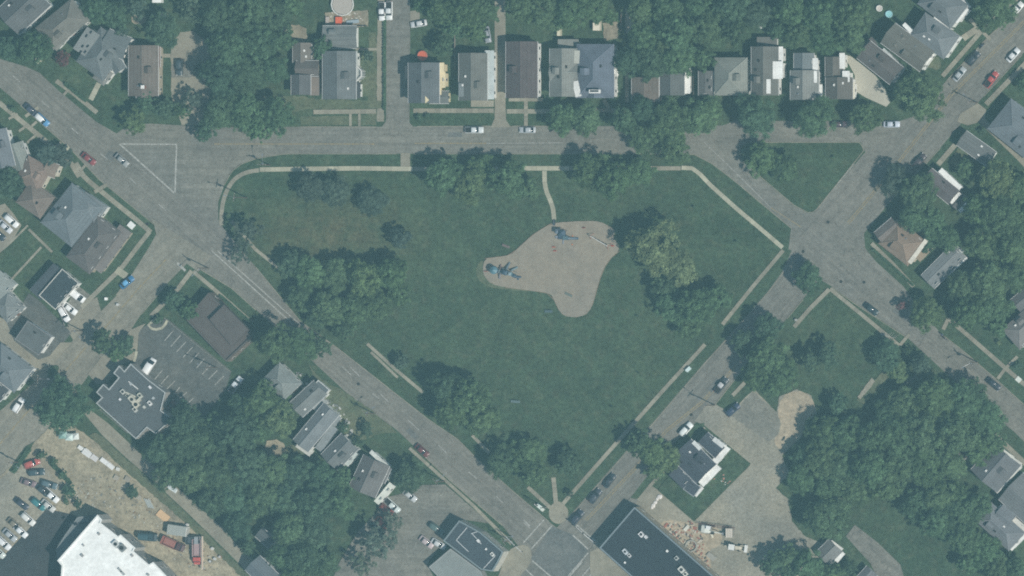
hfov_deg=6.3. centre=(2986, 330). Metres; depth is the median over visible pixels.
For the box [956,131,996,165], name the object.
house
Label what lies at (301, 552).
broadleaf tree
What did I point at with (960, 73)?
parked car
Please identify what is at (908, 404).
broadleaf tree
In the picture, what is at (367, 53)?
broadleaf tree
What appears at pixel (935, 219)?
broadleaf tree
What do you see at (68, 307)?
parked car
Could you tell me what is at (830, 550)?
house
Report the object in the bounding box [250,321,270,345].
broadleaf tree
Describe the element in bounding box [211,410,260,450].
broadleaf tree
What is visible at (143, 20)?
bare patch
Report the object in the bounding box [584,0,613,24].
broadleaf tree
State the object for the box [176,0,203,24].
broadleaf tree
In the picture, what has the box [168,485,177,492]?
covered pile
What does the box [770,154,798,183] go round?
broadleaf tree
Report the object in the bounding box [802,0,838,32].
broadleaf tree
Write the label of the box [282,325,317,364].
broadleaf tree
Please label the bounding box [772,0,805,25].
broadleaf tree
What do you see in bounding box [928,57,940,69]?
worn grass patch
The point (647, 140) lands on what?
broadleaf tree
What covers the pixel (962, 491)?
broadleaf tree
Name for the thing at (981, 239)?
broadleaf tree
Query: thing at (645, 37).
broadleaf tree
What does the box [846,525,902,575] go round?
driveway
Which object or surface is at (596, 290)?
playground kerb
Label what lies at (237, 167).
kerb
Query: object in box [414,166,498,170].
park sidewalk
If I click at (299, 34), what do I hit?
bare patch
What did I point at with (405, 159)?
crossing pad
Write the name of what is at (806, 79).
house
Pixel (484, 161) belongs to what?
broadleaf tree
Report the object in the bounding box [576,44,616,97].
house
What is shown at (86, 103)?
sidewalk
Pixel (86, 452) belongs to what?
material stack
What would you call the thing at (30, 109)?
parked car
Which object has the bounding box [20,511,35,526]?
parked car
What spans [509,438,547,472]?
broadleaf tree
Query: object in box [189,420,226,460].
broadleaf tree
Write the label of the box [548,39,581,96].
house
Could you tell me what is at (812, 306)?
sidewalk
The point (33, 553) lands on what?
dark lot
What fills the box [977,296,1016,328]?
broadleaf tree
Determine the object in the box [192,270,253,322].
sidewalk
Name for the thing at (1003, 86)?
sidewalk
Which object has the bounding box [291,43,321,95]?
house
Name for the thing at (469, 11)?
broadleaf tree
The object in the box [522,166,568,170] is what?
park sidewalk
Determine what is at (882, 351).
broadleaf tree
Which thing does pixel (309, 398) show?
house
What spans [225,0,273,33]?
broadleaf tree
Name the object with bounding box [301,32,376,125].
worn verge
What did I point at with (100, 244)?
house
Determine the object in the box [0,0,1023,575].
ground
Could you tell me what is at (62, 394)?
broadleaf tree
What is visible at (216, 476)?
broadleaf tree
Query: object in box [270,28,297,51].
broadleaf tree
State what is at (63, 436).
canopy tent
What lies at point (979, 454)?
broadleaf tree
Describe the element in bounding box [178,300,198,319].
broadleaf tree
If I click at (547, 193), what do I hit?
playground path
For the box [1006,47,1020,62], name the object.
parked car
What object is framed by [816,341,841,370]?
broadleaf tree
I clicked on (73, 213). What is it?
house
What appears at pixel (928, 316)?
broadleaf tree
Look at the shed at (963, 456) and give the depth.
2396.87 m
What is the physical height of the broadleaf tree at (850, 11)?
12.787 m
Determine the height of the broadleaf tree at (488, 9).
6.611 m
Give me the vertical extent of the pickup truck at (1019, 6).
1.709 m
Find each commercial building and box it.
[57,514,176,575]
[96,363,173,438]
[186,292,254,361]
[443,520,508,571]
[600,506,718,575]
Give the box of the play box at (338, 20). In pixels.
[335,17,341,24]
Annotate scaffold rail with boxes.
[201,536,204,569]
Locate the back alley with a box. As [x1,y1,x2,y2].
[84,411,252,568]
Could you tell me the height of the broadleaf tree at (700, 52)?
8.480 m
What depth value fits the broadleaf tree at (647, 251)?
2388.72 m
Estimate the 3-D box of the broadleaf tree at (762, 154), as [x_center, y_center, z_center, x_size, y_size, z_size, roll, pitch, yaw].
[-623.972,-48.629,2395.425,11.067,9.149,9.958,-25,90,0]
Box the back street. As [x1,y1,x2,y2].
[379,0,416,130]
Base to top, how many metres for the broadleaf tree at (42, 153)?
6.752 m
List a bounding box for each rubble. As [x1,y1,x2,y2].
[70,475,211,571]
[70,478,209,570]
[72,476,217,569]
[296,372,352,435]
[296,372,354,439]
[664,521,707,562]
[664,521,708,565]
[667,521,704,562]
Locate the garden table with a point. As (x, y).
(879, 8)
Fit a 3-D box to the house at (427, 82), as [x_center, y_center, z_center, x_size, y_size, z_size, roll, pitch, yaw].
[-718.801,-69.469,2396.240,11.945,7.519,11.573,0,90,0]
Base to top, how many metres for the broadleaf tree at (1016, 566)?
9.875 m
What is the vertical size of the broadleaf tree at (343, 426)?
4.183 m
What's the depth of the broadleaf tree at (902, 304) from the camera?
2396.32 m
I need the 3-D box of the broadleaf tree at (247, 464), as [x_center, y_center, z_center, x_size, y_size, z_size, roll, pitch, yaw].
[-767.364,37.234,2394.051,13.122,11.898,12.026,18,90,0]
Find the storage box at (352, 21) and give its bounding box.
[346,19,358,23]
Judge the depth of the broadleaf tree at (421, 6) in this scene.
2394.93 m
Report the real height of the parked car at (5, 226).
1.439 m
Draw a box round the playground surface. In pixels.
[483,221,618,316]
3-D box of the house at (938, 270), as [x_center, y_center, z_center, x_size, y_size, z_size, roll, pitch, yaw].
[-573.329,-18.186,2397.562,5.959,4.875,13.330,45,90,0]
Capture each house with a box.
[0,0,53,34]
[0,128,30,170]
[0,291,26,322]
[0,343,36,392]
[16,155,62,218]
[35,0,90,50]
[40,183,110,246]
[66,216,132,274]
[73,27,135,85]
[128,45,162,97]
[245,555,281,575]
[263,362,303,399]
[289,380,330,416]
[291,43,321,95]
[293,399,341,451]
[321,433,360,469]
[322,51,364,98]
[349,450,394,504]
[405,62,449,103]
[458,50,495,100]
[505,41,540,97]
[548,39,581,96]
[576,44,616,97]
[631,77,661,101]
[659,68,691,95]
[669,432,730,496]
[698,71,713,95]
[714,57,750,95]
[751,37,785,95]
[790,53,824,99]
[818,539,844,565]
[825,53,856,98]
[856,37,905,84]
[874,217,932,265]
[881,23,935,71]
[911,12,961,59]
[917,0,971,28]
[921,245,967,288]
[923,168,966,212]
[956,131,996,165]
[971,445,1021,493]
[978,502,1023,550]
[987,98,1023,157]
[998,472,1023,522]
[1004,310,1023,349]
[1010,290,1023,311]
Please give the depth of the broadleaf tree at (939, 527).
2390.63 m
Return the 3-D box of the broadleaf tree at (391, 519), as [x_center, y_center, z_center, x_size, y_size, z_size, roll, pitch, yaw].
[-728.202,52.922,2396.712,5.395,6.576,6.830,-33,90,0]
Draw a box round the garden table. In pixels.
[876,5,882,11]
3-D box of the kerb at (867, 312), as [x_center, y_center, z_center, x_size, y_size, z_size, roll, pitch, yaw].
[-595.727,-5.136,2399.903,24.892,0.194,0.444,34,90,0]
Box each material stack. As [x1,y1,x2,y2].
[82,448,91,458]
[90,453,98,461]
[99,457,108,464]
[106,462,114,469]
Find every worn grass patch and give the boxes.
[285,445,304,464]
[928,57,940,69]
[950,148,974,166]
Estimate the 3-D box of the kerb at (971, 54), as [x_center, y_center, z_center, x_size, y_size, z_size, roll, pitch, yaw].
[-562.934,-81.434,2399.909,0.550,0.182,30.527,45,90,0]
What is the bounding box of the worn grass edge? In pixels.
[476,261,526,290]
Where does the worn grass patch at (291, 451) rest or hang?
on the ground at (554, 370)
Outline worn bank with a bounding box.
[309,365,397,440]
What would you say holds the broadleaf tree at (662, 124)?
on the ground at (554, 370)
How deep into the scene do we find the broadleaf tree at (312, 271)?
2391.88 m
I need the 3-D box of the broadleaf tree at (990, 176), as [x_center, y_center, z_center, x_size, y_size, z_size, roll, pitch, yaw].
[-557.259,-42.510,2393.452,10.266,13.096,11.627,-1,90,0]
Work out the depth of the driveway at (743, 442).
2399.89 m
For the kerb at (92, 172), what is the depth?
2399.85 m
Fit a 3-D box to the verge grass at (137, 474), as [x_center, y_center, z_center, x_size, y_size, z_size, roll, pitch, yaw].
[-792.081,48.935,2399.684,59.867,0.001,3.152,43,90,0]
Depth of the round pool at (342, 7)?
2398.80 m
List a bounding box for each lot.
[0,204,20,251]
[0,427,239,575]
[0,462,63,551]
[0,509,77,575]
[6,293,70,359]
[132,319,230,415]
[334,485,487,575]
[653,389,822,575]
[732,392,779,440]
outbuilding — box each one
[0,270,17,298]
[0,382,11,401]
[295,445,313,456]
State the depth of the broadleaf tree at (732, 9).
2391.89 m
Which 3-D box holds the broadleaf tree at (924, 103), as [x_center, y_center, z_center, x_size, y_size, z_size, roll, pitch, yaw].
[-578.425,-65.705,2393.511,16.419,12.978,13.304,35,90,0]
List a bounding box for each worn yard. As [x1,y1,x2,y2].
[256,95,382,113]
[359,52,368,96]
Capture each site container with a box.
[166,524,189,536]
[726,528,733,537]
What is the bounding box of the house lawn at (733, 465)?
[658,428,749,520]
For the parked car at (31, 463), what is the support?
on the car lot at (12, 487)
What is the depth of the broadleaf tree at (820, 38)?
2393.72 m
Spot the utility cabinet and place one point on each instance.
(131, 225)
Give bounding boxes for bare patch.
[131,14,145,23]
[265,439,285,459]
[278,25,307,48]
[325,10,367,26]
[603,22,618,40]
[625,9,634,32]
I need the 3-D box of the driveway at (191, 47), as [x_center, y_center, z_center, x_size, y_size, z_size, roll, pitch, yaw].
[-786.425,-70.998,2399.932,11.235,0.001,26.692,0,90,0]
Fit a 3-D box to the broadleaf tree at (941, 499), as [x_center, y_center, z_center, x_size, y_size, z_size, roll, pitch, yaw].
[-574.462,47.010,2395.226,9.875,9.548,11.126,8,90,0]
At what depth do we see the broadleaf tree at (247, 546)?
2394.20 m
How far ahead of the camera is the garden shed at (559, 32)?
2397.92 m
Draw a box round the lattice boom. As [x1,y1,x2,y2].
[697,522,734,529]
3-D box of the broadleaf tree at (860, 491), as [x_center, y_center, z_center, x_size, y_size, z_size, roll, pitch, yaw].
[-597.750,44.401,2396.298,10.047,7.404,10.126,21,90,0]
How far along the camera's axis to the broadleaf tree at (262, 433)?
2393.12 m
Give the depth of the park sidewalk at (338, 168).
2399.87 m
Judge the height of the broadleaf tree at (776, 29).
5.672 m
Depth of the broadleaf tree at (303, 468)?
2391.96 m
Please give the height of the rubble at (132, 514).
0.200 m
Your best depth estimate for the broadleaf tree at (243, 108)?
2391.64 m
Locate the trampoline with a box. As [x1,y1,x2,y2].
[417,51,427,60]
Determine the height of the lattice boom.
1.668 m
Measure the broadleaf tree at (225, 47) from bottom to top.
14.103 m
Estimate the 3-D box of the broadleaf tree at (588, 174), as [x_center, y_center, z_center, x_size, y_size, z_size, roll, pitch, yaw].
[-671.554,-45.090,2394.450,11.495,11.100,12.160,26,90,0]
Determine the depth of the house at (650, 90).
2394.38 m
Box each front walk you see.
[9,225,27,243]
[12,246,41,278]
[18,123,28,131]
[27,133,37,142]
[28,228,52,252]
[70,162,84,177]
[88,82,100,100]
[94,183,107,193]
[114,267,127,278]
[163,54,170,57]
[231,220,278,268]
[349,114,351,125]
[356,48,376,50]
[358,114,360,125]
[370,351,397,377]
[471,100,493,106]
[509,98,542,100]
[524,101,527,125]
[899,334,909,345]
[942,318,947,329]
[962,27,978,40]
[968,18,991,40]
[997,356,1017,379]
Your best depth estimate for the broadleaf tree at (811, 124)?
2390.57 m
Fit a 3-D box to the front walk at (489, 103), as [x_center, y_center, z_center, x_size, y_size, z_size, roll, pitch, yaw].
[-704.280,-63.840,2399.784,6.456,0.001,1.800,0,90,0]
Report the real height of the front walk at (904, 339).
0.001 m
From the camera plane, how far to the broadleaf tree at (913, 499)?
2392.76 m
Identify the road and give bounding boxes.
[0,59,594,575]
[0,218,210,474]
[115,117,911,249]
[521,7,1023,575]
[794,221,1023,440]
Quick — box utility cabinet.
[127,221,135,228]
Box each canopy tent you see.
[59,432,66,438]
[65,433,72,440]
[73,433,78,439]
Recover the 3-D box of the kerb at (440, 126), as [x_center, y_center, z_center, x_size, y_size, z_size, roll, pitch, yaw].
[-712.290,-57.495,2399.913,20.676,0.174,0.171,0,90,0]
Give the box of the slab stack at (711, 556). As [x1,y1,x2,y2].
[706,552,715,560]
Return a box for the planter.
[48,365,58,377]
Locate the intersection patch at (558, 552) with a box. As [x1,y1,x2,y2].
[532,526,587,575]
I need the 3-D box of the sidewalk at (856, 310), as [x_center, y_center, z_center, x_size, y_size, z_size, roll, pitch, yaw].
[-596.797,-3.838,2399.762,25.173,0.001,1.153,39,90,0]
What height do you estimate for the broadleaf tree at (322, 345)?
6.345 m
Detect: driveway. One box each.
[66,287,89,324]
[170,31,209,125]
[171,63,191,76]
[377,0,384,35]
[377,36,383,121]
[410,11,419,25]
[491,0,510,126]
[695,404,764,462]
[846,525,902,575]
[847,55,889,106]
[957,103,1023,166]
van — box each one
[70,290,85,302]
[142,357,156,374]
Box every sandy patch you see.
[661,520,721,567]
[775,391,814,450]
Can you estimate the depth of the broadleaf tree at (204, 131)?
2393.28 m
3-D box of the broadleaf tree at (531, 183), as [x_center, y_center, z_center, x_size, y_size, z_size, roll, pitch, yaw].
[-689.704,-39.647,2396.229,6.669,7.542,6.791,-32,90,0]
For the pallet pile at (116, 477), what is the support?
on the dirt lot at (76, 464)
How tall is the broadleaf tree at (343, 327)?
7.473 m
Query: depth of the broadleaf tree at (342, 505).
2391.41 m
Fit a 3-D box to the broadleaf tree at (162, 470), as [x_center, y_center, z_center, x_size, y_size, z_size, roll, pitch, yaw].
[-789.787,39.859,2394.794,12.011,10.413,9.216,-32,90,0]
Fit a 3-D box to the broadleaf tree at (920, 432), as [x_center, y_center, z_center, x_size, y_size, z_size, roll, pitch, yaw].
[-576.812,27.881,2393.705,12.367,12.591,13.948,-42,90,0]
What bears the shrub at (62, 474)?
on the dirt lot at (76, 464)
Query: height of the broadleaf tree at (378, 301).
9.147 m
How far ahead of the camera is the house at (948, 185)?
2394.45 m
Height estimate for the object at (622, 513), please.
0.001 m
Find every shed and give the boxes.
[152,0,163,2]
[255,528,275,548]
[557,29,561,35]
[593,21,601,30]
[857,565,877,575]
[956,443,971,459]
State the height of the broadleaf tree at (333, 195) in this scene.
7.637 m
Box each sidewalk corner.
[499,545,531,575]
[549,501,567,523]
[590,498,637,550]
[590,548,629,575]
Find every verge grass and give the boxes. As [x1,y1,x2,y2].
[9,442,33,473]
[89,433,248,575]
[687,423,704,439]
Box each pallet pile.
[113,474,119,480]
[124,476,131,482]
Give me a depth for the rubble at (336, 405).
2399.58 m
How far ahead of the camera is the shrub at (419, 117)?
2398.07 m
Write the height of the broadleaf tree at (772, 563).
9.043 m
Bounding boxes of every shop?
[15,321,54,354]
[29,263,81,309]
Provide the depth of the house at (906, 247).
2394.84 m
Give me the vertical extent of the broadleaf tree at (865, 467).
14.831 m
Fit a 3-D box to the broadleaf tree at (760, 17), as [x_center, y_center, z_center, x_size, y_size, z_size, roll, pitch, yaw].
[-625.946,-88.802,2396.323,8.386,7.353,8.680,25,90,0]
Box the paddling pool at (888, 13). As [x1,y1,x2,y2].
[885,10,892,17]
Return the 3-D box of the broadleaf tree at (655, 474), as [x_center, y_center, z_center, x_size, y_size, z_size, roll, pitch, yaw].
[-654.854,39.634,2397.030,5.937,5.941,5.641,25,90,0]
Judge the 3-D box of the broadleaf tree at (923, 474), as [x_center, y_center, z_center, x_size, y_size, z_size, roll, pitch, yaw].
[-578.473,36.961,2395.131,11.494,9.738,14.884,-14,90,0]
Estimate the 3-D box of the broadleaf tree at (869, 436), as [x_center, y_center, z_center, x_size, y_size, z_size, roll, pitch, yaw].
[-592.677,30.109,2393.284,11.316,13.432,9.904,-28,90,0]
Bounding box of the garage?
[322,25,357,48]
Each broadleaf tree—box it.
[0,35,22,61]
[0,166,24,199]
[15,31,53,65]
[33,374,94,434]
[34,142,56,165]
[51,144,73,168]
[55,50,70,66]
[78,0,110,25]
[90,328,116,354]
[102,0,128,30]
[107,343,125,361]
[114,25,129,36]
[115,334,135,356]
[118,104,145,135]
[123,0,148,20]
[135,90,155,115]
[141,433,171,464]
[145,9,179,48]
[150,459,185,492]
[152,96,177,119]
[162,289,184,310]
[162,431,197,465]
[166,399,204,435]
[173,101,191,118]
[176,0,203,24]
[176,454,210,495]
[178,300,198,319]
[180,88,206,112]
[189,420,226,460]
[191,485,225,519]
[193,60,211,76]
[194,120,217,142]
[195,57,237,96]
[196,0,246,33]
[197,446,238,494]
[203,92,235,129]
[204,26,246,66]
[206,411,232,436]
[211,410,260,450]
[218,475,254,517]
[222,511,251,540]
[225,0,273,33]
[225,393,250,416]
[227,443,267,485]
[228,92,267,136]
[229,57,266,95]
[229,238,252,265]
[232,220,267,245]
[239,540,255,555]
[240,23,279,62]
[242,378,282,414]
[242,480,277,518]
[243,412,272,443]
[248,122,272,143]
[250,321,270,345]
[253,320,290,364]
[256,452,290,484]
[259,95,296,138]
[259,399,296,438]
[260,0,292,31]
[260,57,289,83]
[265,542,292,568]
[266,480,308,518]
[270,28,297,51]
[271,508,304,545]
[276,249,304,278]
[280,561,304,575]
[281,0,304,21]
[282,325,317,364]
[283,453,312,492]
[284,537,327,575]
[286,284,317,313]
[288,254,325,293]
[293,480,333,523]
[296,171,324,202]
[298,512,333,549]
[305,310,323,328]
[305,460,339,493]
[310,35,331,59]
[310,288,349,325]
[312,334,332,357]
[313,551,340,575]
[319,257,354,296]
[321,175,349,207]
[323,487,358,520]
[331,321,354,342]
[331,466,354,491]
[338,293,372,330]
[338,422,348,433]
[345,258,381,296]
[347,551,376,575]
[352,435,364,446]
[357,185,389,217]
[358,521,397,559]
[360,421,373,438]
[363,50,373,62]
[366,288,393,320]
[375,255,408,293]
[382,509,403,529]
[385,284,411,305]
[389,227,412,248]
[390,459,405,472]
[392,354,409,369]
[393,460,425,494]
[413,0,429,13]
[422,157,463,197]
[424,371,462,405]
[425,0,451,24]
[429,34,453,56]
[432,397,469,430]
[441,21,465,38]
[446,0,482,27]
[447,378,491,418]
[453,163,486,206]
[462,21,486,41]
[464,153,499,185]
[468,403,501,437]
[474,0,499,25]
[485,159,526,200]
[485,442,517,479]
[503,0,532,23]
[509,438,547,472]
[519,176,541,200]
[519,459,551,488]
[528,0,558,30]
[546,103,574,137]
[550,16,565,31]
[552,0,588,29]
[554,446,585,477]
[571,99,600,137]
[572,150,609,191]
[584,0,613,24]
[595,161,637,202]
[604,8,618,25]
[607,105,638,135]
[613,47,640,78]
[622,216,681,277]
[625,0,651,25]
[625,429,650,457]
[626,120,662,157]
[627,18,664,52]
[627,157,657,186]
[629,95,656,123]
[633,46,669,83]
[636,436,666,465]
[643,463,664,481]
[646,96,692,141]
[650,274,675,298]
[652,0,685,25]
[653,34,672,53]
[653,288,684,325]
[654,441,680,472]
[655,13,698,54]
[656,129,690,165]
[660,249,698,288]
[662,42,694,77]
[674,97,721,136]
[674,314,706,338]
[676,287,719,324]
[683,0,715,22]
[689,10,725,47]
[693,44,717,73]
[702,94,721,117]
[710,283,733,308]
[714,0,750,23]
[721,19,748,46]
[729,329,762,359]
[734,93,775,139]
[739,362,772,391]
[744,139,782,179]
[745,0,771,31]
[746,335,789,375]
[753,311,784,340]
[759,550,784,575]
[760,379,779,397]
[766,22,786,40]
[768,358,798,392]
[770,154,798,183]
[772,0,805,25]
[775,542,799,571]
[777,564,800,575]
[783,18,811,49]
[785,464,815,496]
[788,443,815,468]
[789,548,824,575]
[790,260,822,295]
[791,95,837,138]
[800,346,820,372]
[801,441,840,478]
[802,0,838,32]
[802,417,821,439]
[802,497,852,539]
[808,24,843,55]
[810,415,842,445]
[814,470,845,502]
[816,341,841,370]
[823,562,846,575]
[824,413,862,452]
[826,392,848,414]
[827,444,861,486]
[830,0,872,32]
[834,25,866,54]
[840,476,870,506]
[841,560,858,575]
[846,102,884,135]
[847,448,890,489]
[852,420,885,453]
[867,478,903,500]
[870,337,900,371]
[873,399,899,421]
[873,409,916,455]
[880,163,912,198]
[880,447,923,488]
[886,360,908,384]
[887,385,922,423]
[891,71,946,122]
[896,300,909,309]
[898,197,932,233]
[898,487,928,522]
[899,172,938,210]
[906,411,944,455]
[909,295,945,334]
[910,353,930,374]
[910,438,945,486]
[913,374,954,418]
[918,506,951,539]
[921,208,947,240]
[922,237,936,253]
[922,479,955,511]
[931,410,981,460]
[933,223,961,254]
[934,450,966,480]
[940,500,980,534]
[941,292,960,309]
[946,269,976,302]
[946,376,987,423]
[947,520,980,555]
[948,293,984,331]
[950,481,973,506]
[955,158,976,179]
[955,552,977,575]
[961,193,991,226]
[961,492,992,523]
[963,224,999,260]
[964,436,992,466]
[967,397,1008,435]
[968,533,1003,573]
[969,260,1007,301]
[973,0,1018,32]
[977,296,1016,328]
[979,158,1015,198]
[981,194,1023,237]
[981,248,1003,266]
[981,430,1006,455]
[984,553,1013,575]
[989,320,1007,338]
[991,224,1023,267]
[1001,264,1023,293]
[1005,558,1023,575]
[1007,173,1023,204]
[1014,204,1023,229]
[1015,72,1023,90]
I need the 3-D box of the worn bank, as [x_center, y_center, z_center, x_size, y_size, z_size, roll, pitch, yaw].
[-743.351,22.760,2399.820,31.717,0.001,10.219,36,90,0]
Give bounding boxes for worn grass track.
[857,372,890,403]
[858,378,874,398]
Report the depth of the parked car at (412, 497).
2398.92 m
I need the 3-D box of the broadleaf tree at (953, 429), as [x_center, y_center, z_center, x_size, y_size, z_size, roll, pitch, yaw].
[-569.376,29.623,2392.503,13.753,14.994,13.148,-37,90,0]
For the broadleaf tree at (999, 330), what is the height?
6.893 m
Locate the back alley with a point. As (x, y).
(214, 529)
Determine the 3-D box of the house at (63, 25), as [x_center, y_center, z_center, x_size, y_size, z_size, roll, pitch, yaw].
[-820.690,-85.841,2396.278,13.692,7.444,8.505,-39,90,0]
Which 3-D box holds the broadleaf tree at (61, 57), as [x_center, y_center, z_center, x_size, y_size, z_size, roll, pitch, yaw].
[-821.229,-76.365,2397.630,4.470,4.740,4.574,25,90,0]
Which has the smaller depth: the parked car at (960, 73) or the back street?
the parked car at (960, 73)
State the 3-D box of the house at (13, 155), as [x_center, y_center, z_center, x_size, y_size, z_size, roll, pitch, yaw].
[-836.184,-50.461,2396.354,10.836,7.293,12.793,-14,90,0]
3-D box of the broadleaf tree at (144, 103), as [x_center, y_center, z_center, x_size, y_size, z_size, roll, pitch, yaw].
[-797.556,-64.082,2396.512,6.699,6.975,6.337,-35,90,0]
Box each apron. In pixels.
[0,317,71,380]
[66,297,100,339]
[88,323,145,383]
[635,486,675,519]
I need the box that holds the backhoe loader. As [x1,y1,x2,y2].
[723,543,747,552]
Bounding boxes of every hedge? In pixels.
[11,447,30,473]
[49,462,71,484]
[63,82,86,101]
[219,295,254,325]
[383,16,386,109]
[873,249,913,285]
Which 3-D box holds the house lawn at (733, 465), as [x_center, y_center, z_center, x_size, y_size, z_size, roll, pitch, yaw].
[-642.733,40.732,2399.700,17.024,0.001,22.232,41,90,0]
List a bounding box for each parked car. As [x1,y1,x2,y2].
[0,219,12,233]
[0,232,5,241]
[0,536,11,550]
[0,549,5,558]
[2,528,17,541]
[3,213,19,227]
[6,517,21,527]
[12,397,25,413]
[13,497,29,510]
[13,526,28,537]
[20,477,36,487]
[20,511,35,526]
[23,103,37,116]
[23,458,40,468]
[28,469,44,475]
[30,497,45,511]
[34,112,49,126]
[35,483,47,496]
[40,479,57,489]
[41,498,55,512]
[57,306,70,322]
[62,301,77,315]
[81,152,96,165]
[114,153,129,166]
[119,275,134,289]
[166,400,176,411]
[176,59,182,74]
[369,522,380,535]
[375,515,385,529]
[378,503,394,515]
[403,489,417,502]
[410,19,426,27]
[414,443,429,457]
[418,535,433,548]
[428,522,444,535]
[430,538,446,549]
[484,26,491,42]
[519,127,535,132]
[570,509,584,524]
[588,488,602,503]
[602,473,616,488]
[678,422,693,436]
[725,402,740,416]
[831,121,847,127]
[863,302,878,315]
[883,121,899,127]
[912,152,926,168]
[952,66,966,81]
[966,50,980,65]
[986,377,1000,390]
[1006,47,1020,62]
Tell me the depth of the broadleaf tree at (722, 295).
2392.57 m
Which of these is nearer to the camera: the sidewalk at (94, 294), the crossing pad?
the sidewalk at (94, 294)
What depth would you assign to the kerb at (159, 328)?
2399.76 m
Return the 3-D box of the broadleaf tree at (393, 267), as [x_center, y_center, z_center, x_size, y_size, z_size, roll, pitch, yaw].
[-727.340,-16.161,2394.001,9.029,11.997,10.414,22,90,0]
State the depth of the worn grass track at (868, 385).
2399.75 m
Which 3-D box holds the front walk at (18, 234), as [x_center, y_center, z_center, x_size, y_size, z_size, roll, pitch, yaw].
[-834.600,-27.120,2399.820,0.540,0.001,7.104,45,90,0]
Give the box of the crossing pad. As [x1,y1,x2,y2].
[401,153,409,166]
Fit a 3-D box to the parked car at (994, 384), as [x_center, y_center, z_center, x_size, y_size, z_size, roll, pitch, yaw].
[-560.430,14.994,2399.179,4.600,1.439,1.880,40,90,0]
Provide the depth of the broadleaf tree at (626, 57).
2392.21 m
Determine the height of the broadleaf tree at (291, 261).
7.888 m
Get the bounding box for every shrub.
[8,106,16,112]
[35,451,46,459]
[48,458,57,466]
[50,366,58,374]
[58,470,66,478]
[62,484,75,498]
[74,499,83,508]
[125,485,138,499]
[152,316,163,324]
[415,113,421,120]
[566,490,573,497]
[608,98,616,104]
[904,345,913,356]
[1012,363,1022,370]
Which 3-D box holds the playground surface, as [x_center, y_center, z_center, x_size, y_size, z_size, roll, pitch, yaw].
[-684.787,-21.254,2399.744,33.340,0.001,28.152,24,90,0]
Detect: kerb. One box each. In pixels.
[20,105,152,223]
[141,284,166,313]
[147,317,167,330]
[198,268,255,309]
[224,158,255,183]
[256,267,548,521]
[301,126,375,126]
[417,126,463,126]
[426,458,501,524]
[485,223,551,258]
[505,251,618,314]
[574,272,782,511]
[684,154,790,227]
[740,142,863,212]
[832,287,903,335]
[944,336,1023,404]
[947,28,997,79]
[983,55,1021,96]
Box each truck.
[44,487,59,503]
[138,532,157,541]
[160,535,185,551]
[185,536,200,544]
[192,539,200,564]
[228,376,243,393]
[379,2,385,20]
[383,497,400,512]
[386,1,392,19]
[465,127,483,132]
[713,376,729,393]
[983,71,998,88]
[1011,1,1023,12]
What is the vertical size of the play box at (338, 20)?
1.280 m
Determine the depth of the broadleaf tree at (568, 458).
2393.73 m
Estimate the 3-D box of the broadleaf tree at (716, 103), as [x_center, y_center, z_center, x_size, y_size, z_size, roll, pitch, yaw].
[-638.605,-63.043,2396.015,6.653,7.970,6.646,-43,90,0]
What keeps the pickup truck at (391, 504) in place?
on the parking lot at (446, 508)
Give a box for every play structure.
[489,262,520,279]
[555,229,577,244]
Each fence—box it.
[99,409,127,432]
[165,318,228,370]
[454,36,455,70]
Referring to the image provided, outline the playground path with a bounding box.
[542,171,555,219]
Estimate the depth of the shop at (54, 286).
2395.60 m
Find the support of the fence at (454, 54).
on the ground at (554, 370)
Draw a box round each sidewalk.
[0,101,151,231]
[55,79,97,113]
[80,231,150,308]
[149,270,192,317]
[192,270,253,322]
[219,168,258,224]
[260,166,412,171]
[313,109,375,113]
[366,343,422,392]
[409,447,511,544]
[413,108,493,112]
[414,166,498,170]
[471,435,489,453]
[507,109,550,113]
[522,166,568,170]
[527,486,550,508]
[551,477,557,502]
[562,343,705,504]
[570,166,680,169]
[595,108,625,112]
[681,166,783,248]
[721,249,784,324]
[732,382,745,395]
[793,288,829,327]
[829,287,899,344]
[870,242,914,287]
[936,143,956,165]
[941,0,1017,76]
[947,317,1023,385]
[984,62,1023,105]
[995,433,1023,464]
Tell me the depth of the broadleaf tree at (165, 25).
2391.85 m
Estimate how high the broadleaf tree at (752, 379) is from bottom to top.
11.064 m
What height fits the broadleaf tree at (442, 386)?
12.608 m
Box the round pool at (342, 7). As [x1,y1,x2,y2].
[331,0,354,15]
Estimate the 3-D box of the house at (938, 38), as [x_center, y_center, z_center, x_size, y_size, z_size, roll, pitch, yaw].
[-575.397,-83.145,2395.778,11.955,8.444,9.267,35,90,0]
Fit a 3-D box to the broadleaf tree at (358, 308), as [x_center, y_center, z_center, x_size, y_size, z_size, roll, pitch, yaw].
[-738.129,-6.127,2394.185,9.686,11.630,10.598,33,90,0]
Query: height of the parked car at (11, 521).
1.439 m
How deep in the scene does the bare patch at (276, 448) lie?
2399.78 m
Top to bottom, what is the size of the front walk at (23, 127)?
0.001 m
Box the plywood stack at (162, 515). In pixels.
[156,509,169,521]
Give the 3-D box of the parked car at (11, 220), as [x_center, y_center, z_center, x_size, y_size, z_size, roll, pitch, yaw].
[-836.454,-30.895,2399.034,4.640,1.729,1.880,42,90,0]
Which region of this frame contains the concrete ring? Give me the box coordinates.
[685,540,697,551]
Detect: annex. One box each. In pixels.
[56,514,98,559]
[429,548,486,575]
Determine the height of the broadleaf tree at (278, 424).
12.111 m
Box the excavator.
[701,524,724,534]
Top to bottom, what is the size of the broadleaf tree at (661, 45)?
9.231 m

